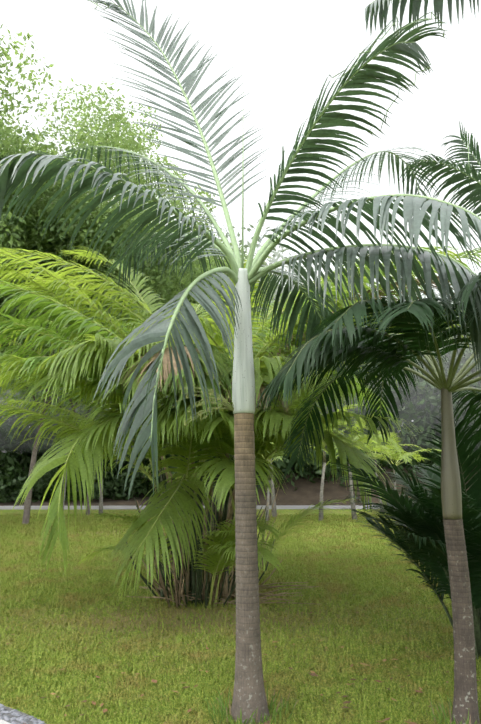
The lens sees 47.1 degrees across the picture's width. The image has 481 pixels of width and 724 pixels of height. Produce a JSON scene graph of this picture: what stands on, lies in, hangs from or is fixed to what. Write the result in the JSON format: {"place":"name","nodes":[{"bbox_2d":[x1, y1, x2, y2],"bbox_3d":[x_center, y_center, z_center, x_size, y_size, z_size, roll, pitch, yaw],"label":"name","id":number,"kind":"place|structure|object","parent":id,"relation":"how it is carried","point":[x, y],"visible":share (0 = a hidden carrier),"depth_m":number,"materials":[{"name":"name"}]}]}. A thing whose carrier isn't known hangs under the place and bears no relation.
{"place":"outdoors","nodes":[
{"label":"outdoors","id":0,"kind":"place"},
{"bbox_2d":[0,505,383,508],"bbox_3d":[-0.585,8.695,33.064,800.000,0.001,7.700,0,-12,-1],"label":"road","id":1,"kind":"structure","parent":0,"point":[257,507],"depth_m":32.72,"materials":[{"name":"grey concrete"}]},
{"bbox_2d":[0,509,480,723],"bbox_3d":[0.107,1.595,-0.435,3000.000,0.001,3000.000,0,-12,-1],"label":"ground","id":2,"kind":"structure","parent":0,"point":[144,622],"depth_m":5.86,"materials":[{"name":"green plant"}]},
{"bbox_2d":[0,704,45,723],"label":"pebble path edge","id":3,"kind":"object","parent":2,"relation":"on","point":[8,715],"visible":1,"depth_m":3.87,"materials":[{"name":"concrete"}]},
{"bbox_2d":[0,23,278,524],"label":"tree","id":4,"kind":"object","parent":2,"relation":"on","point":[19,235],"depth_m":19.36,"materials":[{"name":"green plant"}]},
{"bbox_2d":[13,404,440,522],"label":"trees","id":5,"kind":"object","parent":2,"relation":"on","point":[396,447],"depth_m":22.81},
{"bbox_2d":[0,529,478,723],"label":"leaf litter","id":6,"kind":"object","parent":2,"relation":"on","point":[313,673],"visible":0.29,"depth_m":4.64,"materials":[{"name":"plant"}]},
{"bbox_2d":[0,0,480,723],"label":"palm","id":7,"kind":"object","parent":2,"relation":"on","point":[16,172],"depth_m":4.24,"materials":[{"name":"green plant"}]},
{"bbox_2d":[176,372,233,425],"bbox_3d":[-0.341,0.293,4.322,0.429,0.398,0.454,-8,-14,32],"label":"palm frond","id":8,"kind":"object","parent":7,"relation":"attached to","point":[225,401],"visible":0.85,"depth_m":4.38,"materials":[{"name":"green plant"}]},
{"bbox_2d":[0,246,480,608],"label":"palm clump","id":9,"kind":"object","parent":2,"relation":"on","point":[198,542],"visible":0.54,"depth_m":7.00,"materials":[{"name":"green plant"}]},
{"bbox_2d":[0,275,480,503],"bbox_3d":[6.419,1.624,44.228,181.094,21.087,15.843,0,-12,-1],"label":"hedge","id":10,"kind":"object","parent":2,"relation":"on","point":[12,471],"visible":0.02,"depth_m":38.71,"materials":[{"name":"green plant"}]},
{"bbox_2d":[126,582,480,723],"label":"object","id":11,"kind":"object","parent":2,"relation":"on","point":[275,710],"visible":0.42,"depth_m":3.98,"materials":[{"name":"green plant"}]},
{"bbox_2d":[256,272,480,723],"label":"palm","id":12,"kind":"object","parent":2,"relation":"on","point":[393,354],"depth_m":4.00,"materials":[{"name":"green plant"}]},
{"bbox_2d":[325,415,480,658],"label":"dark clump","id":13,"kind":"object","parent":2,"relation":"on","point":[421,521],"visible":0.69,"depth_m":5.14,"materials":[{"name":"green plant"}]},
{"bbox_2d":[0,420,480,505],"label":"hill terrain","id":14,"kind":"structure","parent":0,"point":[305,492],"depth_m":37.39,"materials":[{"name":"green plant"}]},
{"bbox_2d":[0,219,480,469],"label":"forest","id":15,"kind":"object","parent":14,"relation":"on","point":[467,351],"depth_m":41.30,"materials":[{"name":"green plant"}]},
{"bbox_2d":[0,0,480,303],"label":"sky","id":16,"kind":"structure","parent":0,"point":[285,52],"materials":[{"name":"white"}]},
{"bbox_2d":[365,0,480,235],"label":"palm fronds","id":17,"kind":"object","parent":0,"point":[371,9],"visible":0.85,"depth_m":7.56,"materials":[{"name":"green plant"}]}
]}

